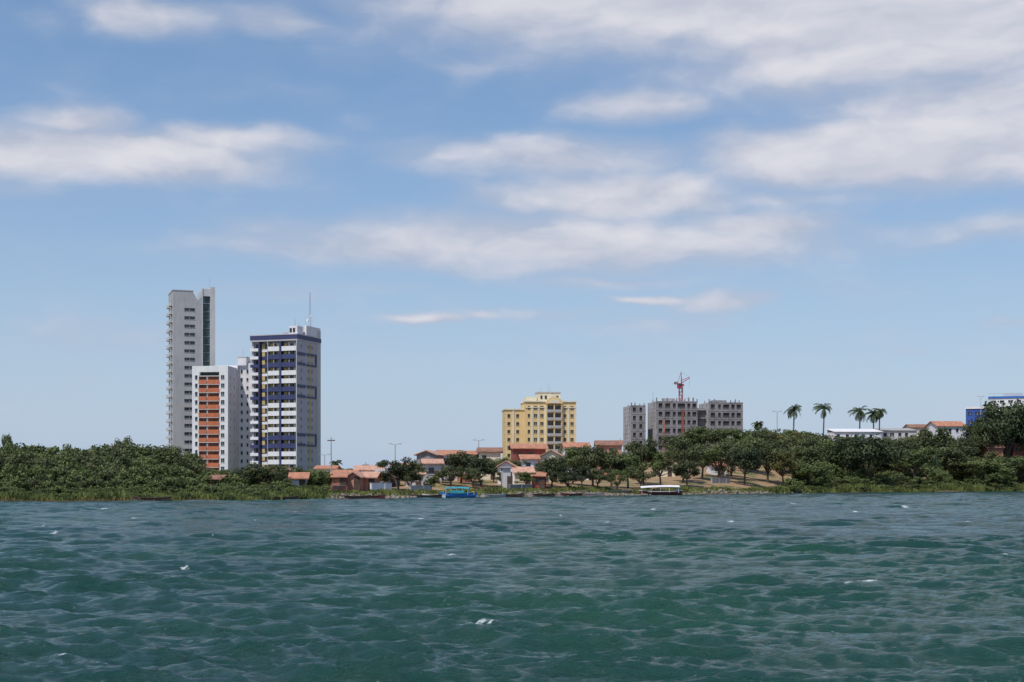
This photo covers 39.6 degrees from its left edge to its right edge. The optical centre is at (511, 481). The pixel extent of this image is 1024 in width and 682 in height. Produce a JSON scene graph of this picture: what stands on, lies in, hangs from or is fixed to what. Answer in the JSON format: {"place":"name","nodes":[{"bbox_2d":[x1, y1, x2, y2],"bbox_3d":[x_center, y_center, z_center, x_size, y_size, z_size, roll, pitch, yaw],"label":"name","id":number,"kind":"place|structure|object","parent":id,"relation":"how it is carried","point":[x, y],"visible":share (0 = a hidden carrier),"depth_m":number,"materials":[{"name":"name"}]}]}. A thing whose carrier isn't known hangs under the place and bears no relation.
{"place":"outdoors","nodes":[
{"label":"outdoors","id":0,"kind":"place"},
{"bbox_2d":[0,491,1023,681],"bbox_3d":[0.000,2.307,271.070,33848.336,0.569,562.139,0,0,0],"label":"river water","id":1,"kind":"structure","parent":0,"point":[864,587],"depth_m":30.28,"materials":[{"name":"teal liquid"}]},
{"bbox_2d":[440,486,476,497],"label":"blue canopied boat","id":2,"kind":"object","parent":1,"relation":"on","point":[451,493],"visible":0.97,"depth_m":200.72,"materials":[{"name":"paint"}]},
{"bbox_2d":[639,485,682,494],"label":"white passenger boat","id":3,"kind":"object","parent":1,"relation":"on","point":[675,492],"visible":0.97,"depth_m":235.61,"materials":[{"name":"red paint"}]},
{"bbox_2d":[0,0,1023,468],"label":"sky","id":4,"kind":"structure","parent":0,"point":[479,208],"materials":[{"name":"blue"}]},
{"bbox_2d":[290,450,1017,498],"bbox_3d":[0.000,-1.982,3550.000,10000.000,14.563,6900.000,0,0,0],"label":"ground","id":5,"kind":"structure","parent":0,"point":[755,478],"depth_m":270.80,"materials":[{"name":"soil"}]},
{"bbox_2d":[0,497,213,500],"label":"dry marsh grass","id":6,"kind":"structure","parent":5,"relation":"on","point":[87,499],"depth_m":166.89,"materials":[{"name":"brown plant"}]},
{"bbox_2d":[132,496,170,500],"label":"wooden canoe","id":7,"kind":"object","parent":5,"relation":"on","point":[154,498],"visible":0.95,"depth_m":167.71,"materials":[{"name":"brown wood"}]},
{"bbox_2d":[0,484,327,500],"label":"marsh grass","id":8,"kind":"structure","parent":5,"relation":"on","point":[312,492],"depth_m":172.80,"materials":[{"name":"green plant"}]},
{"bbox_2d":[0,440,328,483],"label":"mangrove thicket","id":9,"kind":"object","parent":5,"relation":"on","point":[82,457],"visible":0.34,"depth_m":203.94,"materials":[{"name":"green plant"}]},
{"bbox_2d":[0,463,328,493],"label":"riverside shrubs","id":10,"kind":"object","parent":5,"relation":"on","point":[107,476],"visible":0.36,"depth_m":183.33,"materials":[{"name":"green plant"}]},
{"bbox_2d":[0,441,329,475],"bbox_3d":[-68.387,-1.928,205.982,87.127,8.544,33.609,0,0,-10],"label":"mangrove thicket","id":11,"kind":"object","parent":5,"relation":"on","point":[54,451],"visible":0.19,"depth_m":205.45,"materials":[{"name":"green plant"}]},
{"bbox_2d":[139,445,192,467],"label":"broadleaf tree","id":12,"kind":"object","parent":5,"relation":"on","point":[162,453],"visible":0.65,"depth_m":204.73,"materials":[{"name":"green plant"}]},
{"bbox_2d":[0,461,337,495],"bbox_3d":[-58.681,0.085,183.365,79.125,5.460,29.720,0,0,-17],"label":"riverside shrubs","id":13,"kind":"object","parent":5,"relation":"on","point":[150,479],"visible":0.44,"depth_m":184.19,"materials":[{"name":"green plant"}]},
{"bbox_2d":[166,287,214,454],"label":"grey apartment tower","id":14,"kind":"structure","parent":5,"relation":"on","point":[190,330],"depth_m":502.01,"materials":[{"name":"paint"}]},
{"bbox_2d":[184,308,194,451],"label":"windows","id":15,"kind":"structure","parent":14,"relation":"in","point":[185,309],"depth_m":502.18,"materials":[{"name":"black glass"}]},
{"bbox_2d":[192,356,251,470],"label":"orange white apartment tower","id":16,"kind":"structure","parent":5,"relation":"on","point":[221,417],"depth_m":471.92,"materials":[{"name":"paint"}]},
{"bbox_2d":[195,370,247,469],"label":"windows","id":17,"kind":"structure","parent":16,"relation":"in","point":[196,376],"depth_m":471.41,"materials":[{"name":"black glass"}]},
{"bbox_2d":[242,462,287,482],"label":"broadleaf tree","id":18,"kind":"object","parent":5,"relation":"on","point":[264,472],"visible":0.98,"depth_m":190.99,"materials":[{"name":"green plant"}]},
{"bbox_2d":[250,296,320,470],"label":"blue white apartment tower","id":19,"kind":"structure","parent":5,"relation":"on","point":[285,398],"depth_m":464.24,"materials":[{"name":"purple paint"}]},
{"bbox_2d":[256,344,257,467],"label":"side balcony doors","id":20,"kind":"structure","parent":19,"relation":"in","point":[257,344],"depth_m":466.71,"materials":[{"name":"glass"}]},
{"bbox_2d":[265,344,266,467],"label":"windows","id":21,"kind":"structure","parent":19,"relation":"in","point":[265,344],"depth_m":465.35,"materials":[{"name":"black glass"}]},
{"bbox_2d":[308,469,332,484],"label":"broadleaf tree","id":22,"kind":"object","parent":5,"relation":"on","point":[315,476],"visible":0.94,"depth_m":197.01,"materials":[{"name":"green plant"}]},
{"bbox_2d":[370,483,391,489],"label":"wall","id":23,"kind":"structure","parent":5,"relation":"on","point":[376,486],"depth_m":199.12,"materials":[{"name":"white paint"}]},
{"bbox_2d":[375,457,416,489],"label":"broadleaf tree","id":24,"kind":"object","parent":5,"relation":"on","point":[395,468],"visible":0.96,"depth_m":206.32,"materials":[{"name":"green plant"}]},
{"bbox_2d":[398,469,424,490],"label":"broadleaf tree","id":25,"kind":"object","parent":5,"relation":"on","point":[410,475],"visible":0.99,"depth_m":205.72,"materials":[{"name":"green plant"}]},
{"bbox_2d":[424,464,440,482],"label":"wall","id":26,"kind":"structure","parent":5,"relation":"on","point":[436,466],"depth_m":222.33,"materials":[{"name":"grey paint"}]},
{"bbox_2d":[435,465,464,485],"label":"broadleaf tree","id":27,"kind":"object","parent":5,"relation":"on","point":[444,473],"visible":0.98,"depth_m":218.55,"materials":[{"name":"green plant"}]},
{"bbox_2d":[443,450,476,482],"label":"broadleaf tree","id":28,"kind":"object","parent":5,"relation":"on","point":[456,460],"visible":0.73,"depth_m":225.63,"materials":[{"name":"green plant"}]},
{"bbox_2d":[461,467,484,487],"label":"broadleaf tree","id":29,"kind":"object","parent":5,"relation":"on","point":[470,473],"visible":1,"depth_m":218.40,"materials":[{"name":"green plant"}]},
{"bbox_2d":[463,457,496,485],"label":"broadleaf tree","id":30,"kind":"object","parent":5,"relation":"on","point":[484,465],"visible":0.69,"depth_m":221.75,"materials":[{"name":"green plant"}]},
{"bbox_2d":[479,452,499,479],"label":"wall","id":31,"kind":"structure","parent":5,"relation":"on","point":[493,455],"depth_m":254.98,"materials":[{"name":"beige paint"}]},
{"bbox_2d":[219,426,794,471],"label":"distant tree line","id":32,"kind":"object","parent":5,"relation":"on","point":[701,435],"visible":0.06,"depth_m":436.20,"materials":[{"name":"green plant"}]},
{"bbox_2d":[514,471,535,483],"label":"broadleaf tree","id":33,"kind":"object","parent":5,"relation":"on","point":[527,477],"visible":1,"depth_m":224.10,"materials":[{"name":"green plant"}]},
{"bbox_2d":[513,449,545,466],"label":"wall","id":34,"kind":"structure","parent":5,"relation":"on","point":[535,451],"depth_m":249.47,"materials":[{"name":"paint"}]},
{"bbox_2d":[502,392,576,460],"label":"yellow apartment block","id":35,"kind":"structure","parent":5,"relation":"on","point":[548,419],"depth_m":481.46,"materials":[{"name":"paint"}]},
{"bbox_2d":[507,406,573,456],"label":"windows","id":36,"kind":"structure","parent":35,"relation":"in","point":[508,415],"depth_m":482.11,"materials":[{"name":"black glass"}]},
{"bbox_2d":[533,456,572,486],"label":"broadleaf tree","id":37,"kind":"object","parent":5,"relation":"on","point":[553,464],"visible":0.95,"depth_m":229.49,"materials":[{"name":"green plant"}]},
{"bbox_2d":[326,485,785,497],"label":"bank grass","id":38,"kind":"structure","parent":5,"relation":"on","point":[499,490],"depth_m":220.26,"materials":[{"name":"green plant"}]},
{"bbox_2d":[546,470,586,486],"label":"broadleaf tree","id":39,"kind":"object","parent":5,"relation":"on","point":[563,477],"visible":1,"depth_m":227.39,"materials":[{"name":"green plant"}]},
{"bbox_2d":[327,489,807,498],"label":"shore stones","id":40,"kind":"object","parent":5,"relation":"on","point":[529,494],"visible":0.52,"depth_m":224.07,"materials":[{"name":"grey stone"}]},
{"bbox_2d":[562,446,587,484],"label":"broadleaf tree","id":41,"kind":"object","parent":5,"relation":"on","point":[573,458],"visible":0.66,"depth_m":239.62,"materials":[{"name":"green plant"}]},
{"bbox_2d":[575,464,593,486],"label":"broadleaf tree","id":42,"kind":"object","parent":5,"relation":"on","point":[583,471],"visible":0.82,"depth_m":231.52,"materials":[{"name":"green plant"}]},
{"bbox_2d":[565,444,621,486],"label":"broadleaf tree","id":43,"kind":"object","parent":5,"relation":"on","point":[594,456],"visible":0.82,"depth_m":238.78,"materials":[{"name":"green plant"}]},
{"bbox_2d":[585,468,615,488],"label":"broadleaf tree","id":44,"kind":"object","parent":5,"relation":"on","point":[598,475],"visible":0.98,"depth_m":232.52,"materials":[{"name":"green plant"}]},
{"bbox_2d":[599,447,624,486],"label":"broadleaf tree","id":45,"kind":"object","parent":5,"relation":"on","point":[614,452],"visible":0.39,"depth_m":244.53,"materials":[{"name":"green plant"}]},
{"bbox_2d":[606,470,628,488],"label":"broadleaf tree","id":46,"kind":"object","parent":5,"relation":"on","point":[621,474],"visible":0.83,"depth_m":236.12,"materials":[{"name":"green plant"}]},
{"bbox_2d":[613,451,644,487],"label":"broadleaf tree","id":47,"kind":"object","parent":5,"relation":"on","point":[632,460],"visible":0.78,"depth_m":245.91,"materials":[{"name":"green plant"}]},
{"bbox_2d":[623,436,657,485],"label":"broadleaf tree","id":48,"kind":"object","parent":5,"relation":"on","point":[634,448],"visible":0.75,"depth_m":254.36,"materials":[{"name":"green plant"}]},
{"bbox_2d":[626,465,658,485],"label":"broadleaf tree","id":49,"kind":"object","parent":5,"relation":"on","point":[638,476],"visible":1,"depth_m":242.62,"materials":[{"name":"green plant"}]},
{"bbox_2d":[642,449,678,484],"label":"broadleaf tree","id":50,"kind":"object","parent":5,"relation":"on","point":[659,462],"visible":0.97,"depth_m":252.30,"materials":[{"name":"green plant"}]},
{"bbox_2d":[623,401,708,452],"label":"apartment block","id":51,"kind":"structure","parent":5,"relation":"on","point":[651,421],"depth_m":507.64,"materials":[{"name":"concrete"}]},
{"bbox_2d":[664,435,704,482],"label":"broadleaf tree","id":52,"kind":"object","parent":5,"relation":"on","point":[679,452],"visible":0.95,"depth_m":265.87,"materials":[{"name":"green plant"}]},
{"bbox_2d":[670,459,700,486],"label":"broadleaf tree","id":53,"kind":"object","parent":5,"relation":"on","point":[682,470],"visible":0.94,"depth_m":257.32,"materials":[{"name":"green plant"}]},
{"bbox_2d":[631,402,742,451],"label":"apartment block","id":54,"kind":"structure","parent":5,"relation":"on","point":[671,410],"depth_m":501.35,"materials":[{"name":"concrete"}]},
{"bbox_2d":[631,401,742,444],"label":"floor edges","id":55,"kind":"object","parent":54,"relation":"attached to","point":[688,418],"visible":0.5,"depth_m":501.34,"materials":[{"name":"concrete"}]},
{"bbox_2d":[633,403,740,452],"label":"dark openings","id":56,"kind":"object","parent":54,"relation":"in","point":[682,405],"visible":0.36,"depth_m":501.71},
{"bbox_2d":[697,408,704,444],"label":"link","id":57,"kind":"object","parent":5,"relation":"on","point":[700,414],"visible":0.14,"depth_m":508.08,"materials":[{"name":"concrete"}]},
{"bbox_2d":[693,443,724,478],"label":"broadleaf tree","id":58,"kind":"object","parent":5,"relation":"on","point":[709,459],"visible":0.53,"depth_m":275.42,"materials":[{"name":"green plant"}]},
{"bbox_2d":[702,440,747,477],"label":"broadleaf tree","id":59,"kind":"object","parent":5,"relation":"on","point":[725,446],"visible":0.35,"depth_m":284.31,"materials":[{"name":"green plant"}]},
{"bbox_2d":[723,446,765,484],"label":"broadleaf tree","id":60,"kind":"object","parent":5,"relation":"on","point":[747,459],"visible":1,"depth_m":275.31,"materials":[{"name":"green plant"}]},
{"bbox_2d":[725,436,764,472],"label":"broadleaf tree","id":61,"kind":"object","parent":5,"relation":"on","point":[745,440],"visible":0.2,"depth_m":305.46,"materials":[{"name":"green plant"}]},
{"bbox_2d":[750,427,782,449],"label":"broadleaf tree","id":62,"kind":"object","parent":5,"relation":"on","point":[765,433],"visible":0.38,"depth_m":325.89,"materials":[{"name":"green plant"}]},
{"bbox_2d":[745,437,789,481],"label":"broadleaf tree","id":63,"kind":"object","parent":5,"relation":"on","point":[769,446],"visible":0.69,"depth_m":289.97,"materials":[{"name":"green plant"}]},
{"bbox_2d":[765,450,799,485],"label":"broadleaf tree","id":64,"kind":"object","parent":5,"relation":"on","point":[780,463],"visible":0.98,"depth_m":287.87,"materials":[{"name":"green plant"}]},
{"bbox_2d":[783,404,800,430],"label":"coconut palm","id":65,"kind":"object","parent":5,"relation":"on","point":[792,411],"visible":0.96,"depth_m":394.45,"materials":[{"name":"green plant"}]},
{"bbox_2d":[778,434,820,456],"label":"broadleaf tree","id":66,"kind":"object","parent":5,"relation":"on","point":[808,441],"visible":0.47,"depth_m":309.29,"materials":[{"name":"green plant"}]},
{"bbox_2d":[787,444,828,468],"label":"broadleaf tree","id":67,"kind":"object","parent":5,"relation":"on","point":[811,454],"visible":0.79,"depth_m":303.01,"materials":[{"name":"green plant"}]},
{"bbox_2d":[788,460,835,485],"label":"broadleaf tree","id":68,"kind":"object","parent":5,"relation":"on","point":[806,469],"visible":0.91,"depth_m":291.58,"materials":[{"name":"green plant"}]},
{"bbox_2d":[812,403,831,435],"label":"coconut palm","id":69,"kind":"object","parent":5,"relation":"on","point":[824,407],"visible":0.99,"depth_m":399.70,"materials":[{"name":"green plant"}]},
{"bbox_2d":[817,438,848,463],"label":"broadleaf tree","id":70,"kind":"object","parent":5,"relation":"on","point":[827,445],"visible":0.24,"depth_m":317.93,"materials":[{"name":"green plant"}]},
{"bbox_2d":[847,406,866,428],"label":"coconut palm","id":71,"kind":"object","parent":5,"relation":"on","point":[859,417],"visible":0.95,"depth_m":401.51,"materials":[{"name":"green plant"}]},
{"bbox_2d":[834,432,881,438],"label":"wall","id":72,"kind":"structure","parent":5,"relation":"on","point":[843,434],"depth_m":387.22,"materials":[{"name":"white paint"}]},
{"bbox_2d":[820,433,911,479],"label":"broadleaf tree","id":73,"kind":"object","parent":5,"relation":"on","point":[869,449],"visible":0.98,"depth_m":307.33,"materials":[{"name":"green plant"}]},
{"bbox_2d":[863,408,880,428],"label":"coconut palm","id":74,"kind":"object","parent":5,"relation":"on","point":[873,415],"visible":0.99,"depth_m":395.60,"materials":[{"name":"green plant"}]},
{"bbox_2d":[766,429,1012,471],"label":"hillside woodland","id":75,"kind":"object","parent":5,"relation":"on","point":[916,438],"visible":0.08,"depth_m":366.13,"materials":[{"name":"green plant"}]},
{"bbox_2d":[770,482,1023,493],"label":"bank grass","id":76,"kind":"structure","parent":5,"relation":"on","point":[900,487],"depth_m":303.57,"materials":[{"name":"green plant"}]},
{"bbox_2d":[876,438,919,471],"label":"broadleaf tree","id":77,"kind":"object","parent":5,"relation":"on","point":[899,443],"visible":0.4,"depth_m":324.53,"materials":[{"name":"green plant"}]},
{"bbox_2d":[773,459,1023,492],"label":"bank shrubs","id":78,"kind":"object","parent":5,"relation":"on","point":[887,476],"visible":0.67,"depth_m":316.90,"materials":[{"name":"green plant"}]},
{"bbox_2d":[882,431,916,439],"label":"wall","id":79,"kind":"structure","parent":5,"relation":"on","point":[902,433],"depth_m":413.63,"materials":[{"name":"grey paint"}]},
{"bbox_2d":[889,446,939,477],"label":"broadleaf tree","id":80,"kind":"object","parent":5,"relation":"on","point":[918,460],"visible":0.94,"depth_m":320.37,"materials":[{"name":"green plant"}]},
{"bbox_2d":[926,426,936,435],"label":"side walls","id":81,"kind":"structure","parent":5,"relation":"on","point":[932,429],"depth_m":403.02,"materials":[{"name":"white paint"}]},
{"bbox_2d":[924,421,964,427],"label":"roof","id":82,"kind":"structure","parent":81,"relation":"on","point":[950,423],"depth_m":402.36,"materials":[{"name":"tile"}]},
{"bbox_2d":[917,427,972,465],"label":"broadleaf tree","id":83,"kind":"object","parent":5,"relation":"on","point":[939,439],"visible":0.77,"depth_m":356.15,"materials":[{"name":"green plant"}]},
{"bbox_2d":[938,426,965,439],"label":"wall","id":84,"kind":"structure","parent":5,"relation":"on","point":[954,433],"depth_m":400.36,"materials":[{"name":"white paint"}]},
{"bbox_2d":[930,445,978,477],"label":"broadleaf tree","id":85,"kind":"object","parent":5,"relation":"on","point":[955,455],"visible":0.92,"depth_m":337.20,"materials":[{"name":"green plant"}]},
{"bbox_2d":[966,409,984,432],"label":"wall","id":86,"kind":"structure","parent":5,"relation":"on","point":[973,416],"depth_m":519.13,"materials":[{"name":"blue paint"}]},
{"bbox_2d":[953,421,1011,456],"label":"broadleaf tree","id":87,"kind":"object","parent":5,"relation":"on","point":[977,437],"visible":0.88,"depth_m":362.34,"materials":[{"name":"green plant"}]},
{"bbox_2d":[949,458,1016,478],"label":"broadleaf tree","id":88,"kind":"object","parent":5,"relation":"on","point":[983,465],"visible":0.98,"depth_m":334.33,"materials":[{"name":"green plant"}]},
{"bbox_2d":[970,399,1023,456],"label":"broadleaf tree","id":89,"kind":"object","parent":5,"relation":"on","point":[1006,419],"visible":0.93,"depth_m":362.63,"materials":[{"name":"green plant"}]},
{"bbox_2d":[989,398,1023,410],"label":"wall","id":90,"kind":"structure","parent":5,"relation":"on","point":[1004,399],"depth_m":537.94,"materials":[{"name":"white paint"}]},
{"bbox_2d":[991,455,1023,482],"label":"broadleaf tree","id":91,"kind":"object","parent":5,"relation":"on","point":[1016,462],"visible":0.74,"depth_m":344.97,"materials":[{"name":"green plant"}]},
{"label":"side walls","id":92,"kind":"object","parent":5,"relation":"on","visible":0},
{"bbox_2d":[476,447,502,452],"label":"roof","id":93,"kind":"structure","parent":92,"relation":"on","point":[489,449],"depth_m":256.63,"materials":[{"name":"tile"}]},
{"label":"side walls","id":94,"kind":"object","parent":5,"relation":"on","visible":0},
{"bbox_2d":[420,459,444,464],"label":"roof","id":95,"kind":"structure","parent":94,"relation":"on","point":[432,461],"depth_m":223.23,"materials":[{"name":"tile"}]},
{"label":"side walls","id":96,"kind":"object","parent":5,"relation":"on","visible":0},
{"bbox_2d":[512,467,535,472],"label":"roof","id":97,"kind":"structure","parent":96,"relation":"on","point":[525,469],"depth_m":229.77,"materials":[{"name":"tile"}]},
{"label":"side walls","id":98,"kind":"object","parent":5,"relation":"on","visible":0},
{"bbox_2d":[508,444,548,449],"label":"roof","id":99,"kind":"structure","parent":98,"relation":"on","point":[528,446],"depth_m":250.65,"materials":[{"name":"tile"}]},
{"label":"side walls","id":100,"kind":"object","parent":5,"relation":"on","visible":0},
{"bbox_2d":[517,454,540,459],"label":"roof","id":101,"kind":"structure","parent":100,"relation":"on","point":[528,456],"depth_m":242.83,"materials":[{"name":"tile"}]},
{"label":"side walls","id":102,"kind":"object","parent":5,"relation":"on","visible":0},
{"bbox_2d":[353,465,385,470],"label":"roof","id":103,"kind":"structure","parent":102,"relation":"on","point":[365,467],"depth_m":225.97,"materials":[{"name":"tile"}]},
{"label":"side walls","id":104,"kind":"object","parent":5,"relation":"on","visible":0},
{"bbox_2d":[560,442,591,448],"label":"roof","id":105,"kind":"structure","parent":104,"relation":"on","point":[570,444],"depth_m":275.35,"materials":[{"name":"tile"}]},
{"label":"side walls","id":106,"kind":"object","parent":5,"relation":"on","visible":0},
{"bbox_2d":[594,440,623,446],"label":"roof","id":107,"kind":"structure","parent":106,"relation":"on","point":[610,442],"depth_m":290.84,"materials":[{"name":"tile"}]},
{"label":"side walls","id":108,"kind":"object","parent":5,"relation":"on","visible":0},
{"bbox_2d":[827,429,882,431],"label":"roof","id":109,"kind":"structure","parent":108,"relation":"on","point":[854,430],"depth_m":390.02,"materials":[{"name":"white paint"}]},
{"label":"side walls","id":110,"kind":"object","parent":5,"relation":"on","visible":0},
{"bbox_2d":[288,472,310,478],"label":"roof","id":111,"kind":"structure","parent":110,"relation":"on","point":[298,475],"depth_m":193.46,"materials":[{"name":"tile"}]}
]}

